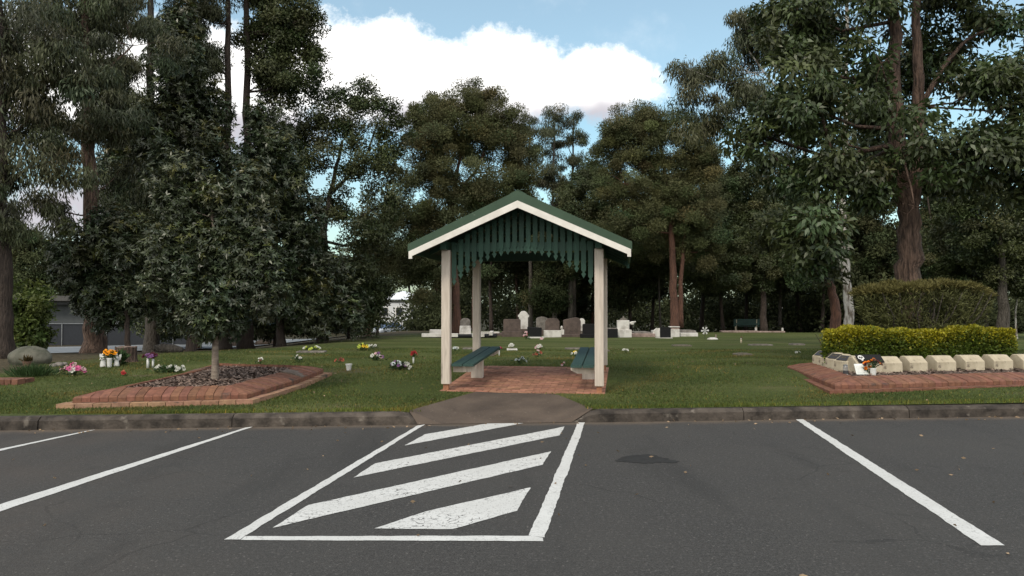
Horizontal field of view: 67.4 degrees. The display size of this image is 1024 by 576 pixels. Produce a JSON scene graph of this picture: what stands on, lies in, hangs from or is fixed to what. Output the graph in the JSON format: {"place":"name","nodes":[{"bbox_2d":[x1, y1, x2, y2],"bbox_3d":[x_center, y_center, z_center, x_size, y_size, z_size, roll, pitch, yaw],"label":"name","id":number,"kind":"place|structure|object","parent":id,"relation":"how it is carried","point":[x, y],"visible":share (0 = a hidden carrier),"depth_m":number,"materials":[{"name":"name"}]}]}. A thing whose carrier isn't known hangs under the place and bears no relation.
{"place":"outdoors","nodes":[
{"label":"outdoors","id":0,"kind":"place"},
{"bbox_2d":[48,332,383,352],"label":"road","id":1,"kind":"structure","parent":0,"point":[74,349],"depth_m":37.14,"materials":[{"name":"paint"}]},
{"bbox_2d":[0,417,1023,575],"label":"car park","id":2,"kind":"structure","parent":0,"point":[751,498],"depth_m":6.15,"materials":[{"name":"grey asphalt"}]},
{"bbox_2d":[0,411,417,430],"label":"kerb","id":3,"kind":"structure","parent":2,"relation":"on","point":[149,421],"depth_m":9.80,"materials":[{"name":"concrete"}]},
{"bbox_2d":[409,392,592,423],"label":"ramp","id":4,"kind":"structure","parent":2,"relation":"on","point":[482,407],"depth_m":10.73,"materials":[{"name":"concrete"}]},
{"bbox_2d":[12,346,1023,575],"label":"leaf litter","id":5,"kind":"object","parent":2,"relation":"on","point":[412,501],"visible":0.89,"depth_m":9.79,"materials":[{"name":"brown plant"}]},
{"bbox_2d":[572,404,1023,422],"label":"kerb","id":6,"kind":"structure","parent":2,"relation":"on","point":[791,413],"depth_m":10.51,"materials":[{"name":"concrete"}]},
{"bbox_2d":[0,307,1023,415],"bbox_3d":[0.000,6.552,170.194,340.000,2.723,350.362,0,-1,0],"label":"lawn","id":7,"kind":"structure","parent":0,"point":[416,339],"depth_m":16.05,"materials":[{"name":"green plant"}]},
{"bbox_2d":[0,377,34,384],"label":"brick edging","id":8,"kind":"object","parent":7,"relation":"on","point":[12,380],"visible":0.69,"depth_m":13.48,"materials":[{"name":"red brick"}]},
{"bbox_2d":[7,346,51,364],"bbox_3d":[-10.402,1.512,16.585,0.900,0.523,0.626,0,-1,0],"label":"boulder","id":9,"kind":"object","parent":7,"relation":"on","point":[42,355],"visible":0.64,"depth_m":16.39,"materials":[{"name":"grey stone"}]},
{"bbox_2d":[0,361,65,376],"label":"grass tuft","id":10,"kind":"object","parent":7,"relation":"on","point":[32,371],"visible":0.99,"depth_m":14.46,"materials":[{"name":"green plant"}]},
{"bbox_2d":[12,275,59,349],"bbox_3d":[-14.907,0.954,23.619,1.945,2.764,1.777,0,-1,0],"label":"leafy shrub","id":11,"kind":"object","parent":7,"relation":"on","point":[32,310],"visible":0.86,"depth_m":23.29,"materials":[{"name":"green plant"}]},
{"bbox_2d":[10,217,70,295],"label":"tree","id":12,"kind":"object","parent":7,"relation":"on","point":[32,262],"visible":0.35,"depth_m":59.16,"materials":[{"name":"green plant"}]},
{"bbox_2d":[0,0,125,358],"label":"gum tree","id":13,"kind":"object","parent":7,"relation":"on","point":[39,107],"visible":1,"depth_m":18.19,"materials":[{"name":"green plant"}]},
{"bbox_2d":[58,362,86,375],"bbox_3d":[-8.421,1.561,14.688,0.584,0.289,0.374,0,-1,13],"label":"flower bunch","id":14,"kind":"object","parent":7,"relation":"on","point":[72,368],"visible":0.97,"depth_m":14.68,"materials":[{"name":"pink plant"}]},
{"bbox_2d":[14,296,141,322],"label":"house","id":15,"kind":"structure","parent":7,"relation":"on","point":[63,315],"depth_m":45.98,"materials":[{"name":"grey glass"}]},
{"bbox_2d":[2,0,195,352],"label":"gum tree","id":16,"kind":"object","parent":7,"relation":"on","point":[105,118],"visible":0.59,"depth_m":21.59,"materials":[{"name":"green plant"}]},
{"bbox_2d":[36,201,167,345],"bbox_3d":[-10.632,-0.224,20.332,3.580,4.221,2.398,0,-1,0],"label":"dense tree","id":17,"kind":"object","parent":7,"relation":"on","point":[102,287],"visible":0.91,"depth_m":20.08,"materials":[{"name":"green plant"}]},
{"bbox_2d":[100,349,116,366],"bbox_3d":[-8.353,1.456,15.930,0.324,0.393,0.272,0,-1,-16],"label":"flower bunch","id":18,"kind":"object","parent":7,"relation":"on","point":[106,353],"visible":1,"depth_m":15.90,"materials":[{"name":"orange plant"}]},
{"bbox_2d":[43,323,186,345],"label":"fence","id":19,"kind":"object","parent":7,"relation":"on","point":[70,334],"visible":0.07,"depth_m":40.51,"materials":[{"name":"metal"}]},
{"bbox_2d":[110,347,130,364],"bbox_3d":[-8.293,1.439,16.244,0.533,0.412,0.363,0,-1,9],"label":"wreath","id":20,"kind":"object","parent":7,"relation":"on","point":[125,355],"visible":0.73,"depth_m":16.23,"materials":[{"name":"green plant"}]},
{"bbox_2d":[115,346,138,362],"bbox_3d":[-8.512,1.463,16.851,0.545,0.371,0.526,0,-1,0],"label":"tree stump","id":21,"kind":"object","parent":7,"relation":"on","point":[132,351],"visible":0.57,"depth_m":16.82,"materials":[{"name":"brown wood"}]},
{"bbox_2d":[97,0,209,351],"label":"gum tree","id":22,"kind":"object","parent":7,"relation":"on","point":[151,338],"visible":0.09,"depth_m":28.29,"materials":[{"name":"green plant"}]},
{"bbox_2d":[146,363,185,372],"bbox_3d":[-6.662,1.568,14.959,0.724,0.238,0.592,-1,-1,24],"label":"flower clump","id":23,"kind":"object","parent":7,"relation":"on","point":[172,368],"visible":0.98,"depth_m":14.88,"materials":[{"name":"white plant"}]},
{"bbox_2d":[153,343,183,352],"bbox_3d":[-9.356,1.641,20.917,0.786,0.271,0.240,0,-1,-6],"label":"fallen log","id":24,"kind":"object","parent":7,"relation":"on","point":[166,348],"visible":0.92,"depth_m":20.83,"materials":[{"name":"grey plant"}]},
{"bbox_2d":[95,0,269,351],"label":"dense tree","id":25,"kind":"object","parent":7,"relation":"on","point":[190,109],"visible":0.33,"depth_m":26.09,"materials":[{"name":"green plant"}]},
{"bbox_2d":[130,311,234,342],"bbox_3d":[-14.606,1.639,35.965,6.253,2.832,3.545,0,-1,15],"label":"shrub","id":26,"kind":"object","parent":7,"relation":"on","point":[178,336],"visible":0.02,"depth_m":35.68,"materials":[{"name":"green plant"}]},
{"bbox_2d":[56,363,331,408],"bbox_3d":[-4.774,1.562,12.722,2.826,0.393,4.620,0,-1,0],"label":"brick garden bed","id":27,"kind":"object","parent":7,"relation":"on","point":[236,384],"visible":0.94,"depth_m":11.33,"materials":[{"name":"red brick"}]},
{"bbox_2d":[131,144,295,379],"bbox_3d":[-4.624,-0.279,12.261,2.419,3.904,1.599,0,-1,0],"label":"young tree","id":28,"kind":"object","parent":27,"relation":"on","point":[213,256],"visible":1,"depth_m":11.87,"materials":[{"name":"green plant"}]},
{"bbox_2d":[156,0,281,349],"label":"gum tree","id":29,"kind":"object","parent":7,"relation":"on","point":[215,58],"visible":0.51,"depth_m":30.93,"materials":[{"name":"green plant"}]},
{"bbox_2d":[235,319,314,346],"bbox_3d":[-9.973,1.160,32.893,3.657,3.014,3.533,-1,-2,37],"label":"shrub","id":30,"kind":"object","parent":7,"relation":"on","point":[269,331],"visible":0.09,"depth_m":32.52,"materials":[{"name":"green plant"}]},
{"bbox_2d":[230,0,336,348],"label":"gum tree","id":31,"kind":"object","parent":7,"relation":"on","point":[287,31],"visible":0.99,"depth_m":31.58,"materials":[{"name":"green plant"}]},
{"bbox_2d":[229,95,346,346],"bbox_3d":[-8.990,-2.443,29.135,5.096,9.625,4.636,0,-1,0],"label":"dense tree","id":32,"kind":"object","parent":7,"relation":"on","point":[271,142],"visible":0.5,"depth_m":28.41,"materials":[{"name":"green plant"}]},
{"bbox_2d":[274,222,373,343],"bbox_3d":[-7.549,-0.169,29.854,4.084,4.966,3.599,0,-1,0],"label":"dense tree","id":33,"kind":"object","parent":7,"relation":"on","point":[351,300],"visible":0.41,"depth_m":29.54,"materials":[{"name":"green plant"}]},
{"bbox_2d":[253,73,420,340],"bbox_3d":[-7.517,-3.465,32.848,7.171,11.809,3.721,0,-1,0],"label":"open tree","id":34,"kind":"object","parent":7,"relation":"on","point":[385,157],"visible":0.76,"depth_m":32.66,"materials":[{"name":"green plant"}]},
{"bbox_2d":[334,253,401,338],"bbox_3d":[-7.197,0.394,33.780,4.618,4.128,3.614,0,-1,0],"label":"shrub","id":35,"kind":"object","parent":7,"relation":"on","point":[381,291],"visible":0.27,"depth_m":33.76,"materials":[{"name":"green plant"}]},
{"bbox_2d":[354,198,411,335],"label":"tree","id":36,"kind":"object","parent":7,"relation":"on","point":[384,262],"visible":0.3,"depth_m":37.25,"materials":[{"name":"green plant"}]},
{"bbox_2d":[376,291,418,324],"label":"house","id":37,"kind":"structure","parent":7,"relation":"on","point":[396,298],"depth_m":94.97,"materials":[{"name":"white"}]},
{"bbox_2d":[386,360,412,369],"bbox_3d":[-2.224,1.525,15.189,0.558,0.218,0.435,0,-1,5],"label":"flower bunch","id":38,"kind":"object","parent":7,"relation":"on","point":[395,364],"visible":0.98,"depth_m":15.16,"materials":[{"name":"white plant"}]},
{"bbox_2d":[384,239,440,292],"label":"tree","id":39,"kind":"object","parent":7,"relation":"on","point":[409,283],"visible":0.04,"depth_m":111.47,"materials":[{"name":"green plant"}]},
{"bbox_2d":[422,329,496,337],"bbox_3d":[-2.342,2.054,34.922,3.300,0.330,2.080,0,-1,0],"label":"gravestone","id":40,"kind":"object","parent":7,"relation":"on","point":[434,333],"visible":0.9,"depth_m":34.06,"materials":[{"name":"white stone"}]},
{"bbox_2d":[377,75,547,333],"bbox_3d":[-2.595,-4.187,38.719,8.883,13.466,4.431,0,-1,0],"label":"spreading tree","id":41,"kind":"object","parent":7,"relation":"on","point":[482,128],"visible":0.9,"depth_m":38.42,"materials":[{"name":"green plant"}]},
{"bbox_2d":[459,318,470,333],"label":"gravestone","id":42,"kind":"object","parent":7,"relation":"on","point":[465,327],"visible":0.77,"depth_m":35.87,"materials":[{"name":"white stone"}]},
{"bbox_2d":[456,191,508,330],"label":"tree","id":43,"kind":"object","parent":7,"relation":"on","point":[469,284],"visible":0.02,"depth_m":56.06,"materials":[{"name":"green plant"}]},
{"bbox_2d":[456,175,523,330],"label":"tree","id":44,"kind":"object","parent":7,"relation":"on","point":[487,272],"visible":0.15,"depth_m":51.83,"materials":[{"name":"green plant"}]},
{"bbox_2d":[502,319,521,336],"bbox_3d":[0.000,1.862,35.446,0.950,0.850,0.400,0,-1,0],"label":"gravestone","id":45,"kind":"object","parent":7,"relation":"on","point":[511,327],"visible":0.81,"depth_m":35.37,"materials":[{"name":"brown stone"}]},
{"bbox_2d":[13,198,1023,333],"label":"wood","id":46,"kind":"object","parent":7,"relation":"on","point":[809,320],"visible":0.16,"depth_m":58.77,"materials":[{"name":"green plant"}]},
{"bbox_2d":[494,196,545,318],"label":"tree","id":47,"kind":"object","parent":7,"relation":"on","point":[519,270],"visible":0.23,"depth_m":54.75,"materials":[{"name":"green plant"}]},
{"bbox_2d":[518,311,528,335],"bbox_3d":[0.598,1.724,36.470,0.750,1.270,0.500,0,-1,0],"label":"gravestone","id":48,"kind":"object","parent":7,"relation":"on","point":[523,316],"visible":0.66,"depth_m":36.38,"materials":[{"name":"white stone"}]},
{"bbox_2d":[527,327,543,337],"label":"gravestone","id":49,"kind":"object","parent":7,"relation":"on","point":[534,332],"visible":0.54,"depth_m":33.80,"materials":[{"name":"black stone"}]},
{"bbox_2d":[518,112,559,326],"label":"slender gum","id":50,"kind":"object","parent":7,"relation":"on","point":[534,120],"visible":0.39,"depth_m":49.96,"materials":[{"name":"green plant"}]},
{"bbox_2d":[536,317,547,334],"bbox_3d":[1.488,1.903,37.966,0.800,0.970,0.450,0,-1,0],"label":"gravestone","id":51,"kind":"object","parent":7,"relation":"on","point":[540,321],"visible":0.43,"depth_m":37.87,"materials":[{"name":"grey stone"}]},
{"bbox_2d":[509,239,593,326],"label":"tree","id":52,"kind":"object","parent":7,"relation":"on","point":[537,314],"visible":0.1,"depth_m":52.34,"materials":[{"name":"green plant"}]},
{"bbox_2d":[544,318,563,336],"bbox_3d":[1.929,1.839,35.437,0.930,0.900,0.420,0,-1,0],"label":"gravestone","id":53,"kind":"object","parent":7,"relation":"on","point":[552,327],"visible":0.93,"depth_m":35.38,"materials":[{"name":"brown stone"}]},
{"bbox_2d":[518,199,594,318],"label":"tree","id":54,"kind":"object","parent":7,"relation":"on","point":[551,289],"visible":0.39,"depth_m":47.74,"materials":[{"name":"green plant"}]},
{"bbox_2d":[537,102,579,318],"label":"slender gum","id":55,"kind":"object","parent":7,"relation":"on","point":[555,117],"visible":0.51,"depth_m":50.94,"materials":[{"name":"green plant"}]},
{"bbox_2d":[549,110,590,317],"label":"slender gum","id":56,"kind":"object","parent":7,"relation":"on","point":[573,160],"visible":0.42,"depth_m":51.88,"materials":[{"name":"green plant"}]},
{"bbox_2d":[561,317,580,336],"bbox_3d":[2.751,1.825,35.467,0.950,0.950,0.500,0,-1,0],"label":"gravestone","id":57,"kind":"object","parent":7,"relation":"on","point":[571,327],"visible":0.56,"depth_m":35.35,"materials":[{"name":"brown stone"}]},
{"bbox_2d":[580,324,594,337],"bbox_3d":[3.558,1.954,34.424,1.000,0.690,0.500,0,-1,0],"label":"gravestone","id":58,"kind":"object","parent":7,"relation":"on","point":[588,330],"visible":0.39,"depth_m":34.36,"materials":[{"name":"black stone"}]},
{"bbox_2d":[551,273,634,325],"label":"tree","id":59,"kind":"object","parent":7,"relation":"on","point":[582,306],"visible":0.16,"depth_m":55.69,"materials":[{"name":"green plant"}]},
{"bbox_2d":[538,158,650,327],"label":"spreading tree","id":60,"kind":"object","parent":7,"relation":"on","point":[581,189],"visible":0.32,"depth_m":46.66,"materials":[{"name":"green plant"}]},
{"bbox_2d":[607,328,617,337],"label":"gravestone","id":61,"kind":"object","parent":7,"relation":"on","point":[612,332],"visible":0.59,"depth_m":34.32,"materials":[{"name":"black stone"}]},
{"bbox_2d":[617,316,635,336],"bbox_3d":[5.188,1.787,34.938,0.906,1.020,0.400,0,-1,0],"label":"gravestone","id":62,"kind":"object","parent":7,"relation":"on","point":[623,323],"visible":0.88,"depth_m":34.86,"materials":[{"name":"white stone"}]},
{"bbox_2d":[590,199,678,330],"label":"tree","id":63,"kind":"object","parent":7,"relation":"on","point":[620,296],"visible":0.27,"depth_m":51.79,"materials":[{"name":"green plant"}]},
{"bbox_2d":[632,331,654,336],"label":"gravestone","id":64,"kind":"object","parent":7,"relation":"on","point":[642,334],"visible":0.6,"depth_m":35.56,"materials":[{"name":"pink stone"}]},
{"bbox_2d":[631,207,680,331],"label":"tree","id":65,"kind":"object","parent":7,"relation":"on","point":[654,284],"visible":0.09,"depth_m":54.07,"materials":[{"name":"green plant"}]},
{"bbox_2d":[579,98,734,329],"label":"spreading tree","id":66,"kind":"object","parent":7,"relation":"on","point":[639,144],"visible":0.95,"depth_m":42.58,"materials":[{"name":"green plant"}]},
{"bbox_2d":[630,173,694,327],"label":"tree","id":67,"kind":"object","parent":7,"relation":"on","point":[661,270],"visible":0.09,"depth_m":48.63,"materials":[{"name":"green plant"}]},
{"bbox_2d":[655,327,671,337],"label":"gravestone","id":68,"kind":"object","parent":7,"relation":"on","point":[665,332],"visible":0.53,"depth_m":34.08,"materials":[{"name":"black stone"}]},
{"bbox_2d":[680,330,697,335],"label":"gravestone","id":69,"kind":"object","parent":7,"relation":"on","point":[687,333],"visible":0.59,"depth_m":36.56,"materials":[{"name":"white stone"}]},
{"bbox_2d":[676,176,722,331],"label":"tree","id":70,"kind":"object","parent":7,"relation":"on","point":[701,324],"visible":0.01,"depth_m":55.85,"materials":[{"name":"brown plant"}]},
{"bbox_2d":[676,206,756,329],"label":"tree","id":71,"kind":"object","parent":7,"relation":"on","point":[687,287],"visible":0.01,"depth_m":52.86,"materials":[{"name":"green plant"}]},
{"bbox_2d":[678,147,809,330],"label":"spreading tree","id":72,"kind":"object","parent":7,"relation":"on","point":[744,267],"visible":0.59,"depth_m":46.56,"materials":[{"name":"green plant"}]},
{"bbox_2d":[733,319,759,329],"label":"park bench","id":73,"kind":"object","parent":7,"relation":"on","point":[756,322],"visible":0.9,"depth_m":49.00,"materials":[{"name":"green wood"}]},
{"bbox_2d":[733,195,769,329],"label":"tree","id":74,"kind":"object","parent":7,"relation":"on","point":[746,311],"visible":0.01,"depth_m":55.91,"materials":[{"name":"brown plant"}]},
{"bbox_2d":[719,330,784,332],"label":"garden edging","id":75,"kind":"object","parent":7,"relation":"on","point":[748,331],"visible":0.83,"depth_m":45.85,"materials":[{"name":"grey stone"}]},
{"bbox_2d":[734,244,789,330],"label":"tree","id":76,"kind":"object","parent":7,"relation":"on","point":[757,295],"visible":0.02,"depth_m":51.93,"materials":[{"name":"green plant"}]},
{"bbox_2d":[659,0,880,334],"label":"white gum","id":77,"kind":"object","parent":7,"relation":"on","point":[740,91],"visible":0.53,"depth_m":24.95,"materials":[{"name":"green plant"}]},
{"bbox_2d":[729,191,858,344],"bbox_3d":[9.845,-0.737,26.856,4.298,5.848,2.540,0,-1,0],"label":"leaning tree","id":78,"kind":"object","parent":7,"relation":"on","point":[835,317],"visible":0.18,"depth_m":26.78,"materials":[{"name":"green plant"}]},
{"bbox_2d":[777,192,813,332],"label":"tree","id":79,"kind":"object","parent":7,"relation":"on","point":[798,306],"visible":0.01,"depth_m":54.88,"materials":[{"name":"green plant"}]},
{"bbox_2d":[783,191,861,332],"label":"tree","id":80,"kind":"object","parent":7,"relation":"on","point":[822,291],"visible":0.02,"depth_m":49.83,"materials":[{"name":"green plant"}]},
{"bbox_2d":[836,213,888,323],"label":"tree","id":81,"kind":"object","parent":7,"relation":"on","point":[858,243],"visible":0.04,"depth_m":53.14,"materials":[{"name":"green plant"}]},
{"bbox_2d":[831,199,899,305],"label":"tree","id":82,"kind":"object","parent":7,"relation":"on","point":[879,235],"visible":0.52,"depth_m":49.70,"materials":[{"name":"green plant"}]},
{"bbox_2d":[714,0,1023,327],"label":"tree","id":83,"kind":"object","parent":7,"relation":"on","point":[897,169],"visible":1,"depth_m":17.02,"materials":[{"name":"green plant"}]},
{"bbox_2d":[787,363,1023,393],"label":"brick garden bed","id":84,"kind":"object","parent":7,"relation":"on","point":[828,380],"visible":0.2,"depth_m":12.53,"materials":[{"name":"red brick"}]},
{"bbox_2d":[825,353,849,368],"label":"memorial block","id":85,"kind":"structure","parent":84,"relation":"on","point":[830,359],"depth_m":14.12,"materials":[{"name":"beige concrete"}]},
{"bbox_2d":[834,355,854,371],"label":"memorial block","id":86,"kind":"structure","parent":84,"relation":"on","point":[840,361],"depth_m":13.70,"materials":[{"name":"beige concrete"}]},
{"bbox_2d":[854,364,867,374],"bbox_3d":[5.908,1.370,12.973,0.246,0.171,0.145,0,-1,-7],"label":"sympathy card","id":87,"kind":"object","parent":84,"relation":"on","point":[859,369],"visible":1,"depth_m":13.00,"materials":[{"name":"white paper"}]},
{"bbox_2d":[847,354,884,373],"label":"memorial block","id":88,"kind":"structure","parent":84,"relation":"on","point":[858,359],"depth_m":13.32,"materials":[{"name":"beige concrete"}]},
{"bbox_2d":[862,358,882,374],"bbox_3d":[6.093,1.333,12.971,0.324,0.305,0.230,-1,-2,28],"label":"flower bunch","id":89,"kind":"object","parent":84,"relation":"on","point":[872,368],"visible":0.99,"depth_m":12.93,"materials":[{"name":"orange plant"}]},
{"bbox_2d":[881,356,902,372],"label":"memorial block","id":90,"kind":"structure","parent":84,"relation":"on","point":[892,364],"depth_m":13.32,"materials":[{"name":"beige concrete"}]},
{"bbox_2d":[899,356,927,371],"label":"memorial block","id":91,"kind":"structure","parent":84,"relation":"on","point":[914,363],"depth_m":13.41,"materials":[{"name":"beige stone"}]},
{"bbox_2d":[816,324,1019,362],"bbox_3d":[8.004,1.172,15.255,4.603,0.953,1.091,0,-1,-11],"label":"hedge","id":92,"kind":"object","parent":84,"relation":"on","point":[952,341],"visible":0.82,"depth_m":14.84,"materials":[{"name":"green plant"}]},
{"bbox_2d":[847,277,998,329],"bbox_3d":[8.473,0.716,15.979,3.004,1.904,1.755,0,-1,0],"label":"clipped bush","id":93,"kind":"object","parent":84,"relation":"on","point":[945,290],"visible":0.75,"depth_m":15.60,"materials":[{"name":"green plant"}]},
{"bbox_2d":[925,355,955,370],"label":"memorial block","id":94,"kind":"structure","parent":84,"relation":"on","point":[942,362],"depth_m":13.51,"materials":[{"name":"beige stone"}]},
{"bbox_2d":[953,355,984,370],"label":"memorial block","id":95,"kind":"structure","parent":84,"relation":"on","point":[970,362],"depth_m":13.60,"materials":[{"name":"beige concrete"}]},
{"bbox_2d":[981,354,1012,369],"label":"memorial block","id":96,"kind":"structure","parent":84,"relation":"on","point":[998,361],"depth_m":13.71,"materials":[{"name":"beige concrete"}]},
{"bbox_2d":[1010,354,1023,368],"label":"memorial block","id":97,"kind":"structure","parent":84,"relation":"on","point":[1018,360],"depth_m":13.87,"materials":[{"name":"beige concrete"}]},
{"bbox_2d":[885,195,965,325],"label":"tree","id":98,"kind":"object","parent":7,"relation":"on","point":[929,204],"visible":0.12,"depth_m":49.20,"materials":[{"name":"green plant"}]},
{"bbox_2d":[891,213,996,326],"bbox_3d":[19.588,-0.538,34.930,5.218,5.917,3.578,0,-1,0],"label":"background tree","id":99,"kind":"object","parent":7,"relation":"on","point":[932,267],"visible":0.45,"depth_m":34.64,"materials":[{"name":"green plant"}]},
{"bbox_2d":[928,172,1023,327],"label":"background tree","id":100,"kind":"object","parent":7,"relation":"on","point":[984,235],"visible":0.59,"depth_m":32.84,"materials":[{"name":"green plant"}]},
{"bbox_2d":[997,254,1023,338],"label":"background tree","id":101,"kind":"object","parent":7,"relation":"on","point":[1018,296],"visible":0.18,"depth_m":33.80,"materials":[{"name":"green plant"}]},
{"bbox_2d":[2,0,1023,305],"label":"sky","id":102,"kind":"structure","parent":0,"point":[587,56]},
{"bbox_2d":[440,366,608,394],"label":"paving","id":103,"kind":"structure","parent":0,"point":[526,379],"depth_m":13.25,"materials":[{"name":"brick"}]},
{"bbox_2d":[451,346,499,377],"bbox_3d":[-0.605,1.379,13.743,0.375,0.526,2.710,0,-1,8],"label":"shelter bench","id":104,"kind":"object","parent":103,"relation":"on","point":[472,362],"visible":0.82,"depth_m":13.57,"materials":[{"name":"green wood"}]},
{"bbox_2d":[408,189,631,392],"bbox_3d":[0.344,0.122,13.609,3.494,3.221,3.600,0,-1,8],"label":"shelter","id":105,"kind":"object","parent":103,"relation":"on","point":[477,238],"visible":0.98,"depth_m":12.30,"materials":[{"name":"wood"}]},
{"bbox_2d":[570,347,594,379],"bbox_3d":[1.300,1.373,13.466,0.375,0.526,2.710,0,-1,8],"label":"shelter bench","id":106,"kind":"object","parent":103,"relation":"on","point":[583,363],"visible":0.75,"depth_m":12.74,"materials":[{"name":"green wood"}]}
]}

